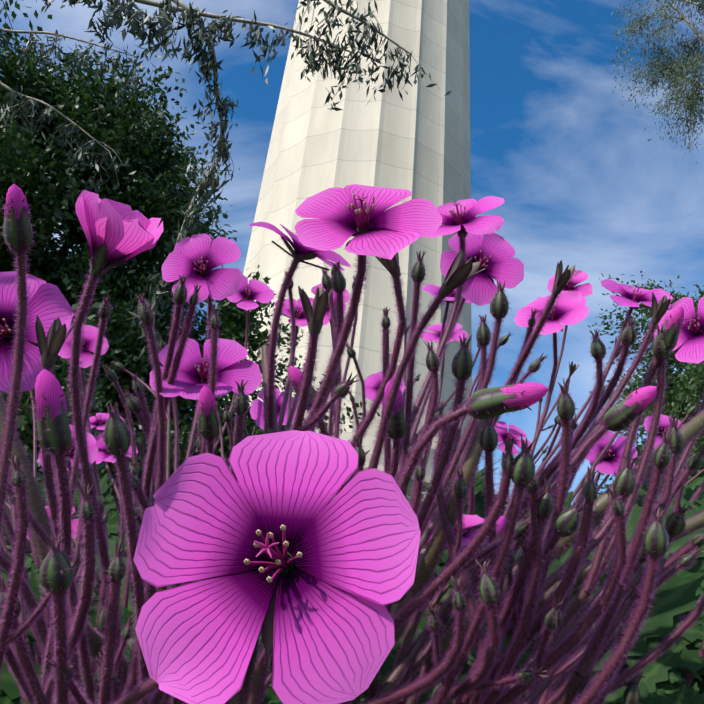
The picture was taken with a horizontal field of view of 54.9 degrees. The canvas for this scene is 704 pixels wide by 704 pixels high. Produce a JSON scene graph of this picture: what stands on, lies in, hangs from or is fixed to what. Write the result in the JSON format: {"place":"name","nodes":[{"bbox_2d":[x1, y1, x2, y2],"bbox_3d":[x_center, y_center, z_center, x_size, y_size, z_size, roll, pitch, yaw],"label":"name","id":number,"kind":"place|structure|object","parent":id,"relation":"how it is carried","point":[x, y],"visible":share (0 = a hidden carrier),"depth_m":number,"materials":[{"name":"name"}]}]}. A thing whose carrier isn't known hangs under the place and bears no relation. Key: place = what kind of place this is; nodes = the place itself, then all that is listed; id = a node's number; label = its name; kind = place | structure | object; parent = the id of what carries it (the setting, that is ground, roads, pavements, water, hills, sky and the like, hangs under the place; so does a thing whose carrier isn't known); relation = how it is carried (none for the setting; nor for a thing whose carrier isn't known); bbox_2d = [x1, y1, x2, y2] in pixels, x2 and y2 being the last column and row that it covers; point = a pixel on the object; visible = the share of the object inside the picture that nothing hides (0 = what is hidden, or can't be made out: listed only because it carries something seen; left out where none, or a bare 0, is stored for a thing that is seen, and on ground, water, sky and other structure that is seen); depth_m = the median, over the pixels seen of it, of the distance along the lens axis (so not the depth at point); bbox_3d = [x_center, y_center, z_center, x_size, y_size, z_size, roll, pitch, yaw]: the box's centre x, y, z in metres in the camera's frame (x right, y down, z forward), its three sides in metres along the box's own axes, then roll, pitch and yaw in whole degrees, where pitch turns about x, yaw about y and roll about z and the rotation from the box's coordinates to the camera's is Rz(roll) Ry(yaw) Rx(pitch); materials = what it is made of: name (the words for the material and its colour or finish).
{"place":"outdoors","nodes":[
{"label":"outdoors","id":0,"kind":"place"},
{"bbox_2d":[1,278,190,511],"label":"bush","id":1,"kind":"object","parent":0,"point":[26,405],"depth_m":7.22,"materials":[{"name":"green plant"}]},
{"bbox_2d":[0,0,242,331],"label":"tree","id":2,"kind":"object","parent":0,"point":[102,126],"depth_m":11.92,"materials":[{"name":"green plant"}]},
{"bbox_2d":[7,392,271,699],"bbox_3d":[-1.097,1.181,2.438,2.884,2.155,2.826,5,-28,1],"label":"shrub","id":3,"kind":"object","parent":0,"point":[30,451],"depth_m":2.29,"materials":[{"name":"green plant"}]},
{"bbox_2d":[55,261,379,506],"bbox_3d":[-3.612,2.511,11.863,8.163,8.283,6.925,5,-28,1],"label":"shrub","id":4,"kind":"object","parent":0,"point":[117,335],"depth_m":10.99,"materials":[{"name":"green plant"}]},
{"bbox_2d":[0,0,450,369],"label":"eucalyptus boughs","id":5,"kind":"object","parent":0,"point":[165,6],"depth_m":7.42,"materials":[{"name":"green plant"}]},
{"bbox_2d":[260,546,438,697],"bbox_3d":[-0.033,1.628,2.899,3.197,1.986,3.191,5,-28,1],"label":"shrub","id":6,"kind":"object","parent":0,"point":[268,688],"depth_m":2.58,"materials":[{"name":"green plant"}]},
{"bbox_2d":[0,238,703,703],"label":"geranium","id":7,"kind":"object","parent":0,"point":[424,568],"depth_m":0.24,"materials":[{"name":"purple plant"}]},
{"bbox_2d":[0,204,703,703],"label":"geranium hairs","id":8,"kind":"object","parent":7,"relation":"on","point":[410,618],"visible":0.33,"depth_m":0.20},
{"bbox_2d":[0,196,703,703],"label":"flower buds","id":9,"kind":"object","parent":7,"relation":"on","point":[480,406],"visible":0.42,"depth_m":0.19,"materials":[{"name":"green plant"}]},
{"bbox_2d":[0,193,700,582],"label":"flower stamens","id":10,"kind":"object","parent":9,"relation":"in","point":[282,563],"visible":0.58,"depth_m":0.18,"materials":[{"name":"purple plant"}]},
{"bbox_2d":[0,184,703,703],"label":"flower petals","id":11,"kind":"object","parent":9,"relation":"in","point":[348,578],"visible":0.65,"depth_m":0.10,"materials":[{"name":"plant"}]},
{"bbox_2d":[0,0,703,517],"label":"sky","id":12,"kind":"structure","parent":0,"point":[578,176],"materials":[{"name":"blue"}]},
{"bbox_2d":[220,0,494,629],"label":"column","id":13,"kind":"structure","parent":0,"point":[415,141],"depth_m":29.70,"materials":[{"name":"concrete"}]},
{"bbox_2d":[587,271,703,495],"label":"tree","id":14,"kind":"object","parent":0,"point":[680,386],"depth_m":19.36,"materials":[{"name":"green plant"}]},
{"bbox_2d":[607,0,703,162],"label":"tree","id":15,"kind":"object","parent":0,"point":[677,62],"depth_m":27.01,"materials":[{"name":"green plant"}]}
]}

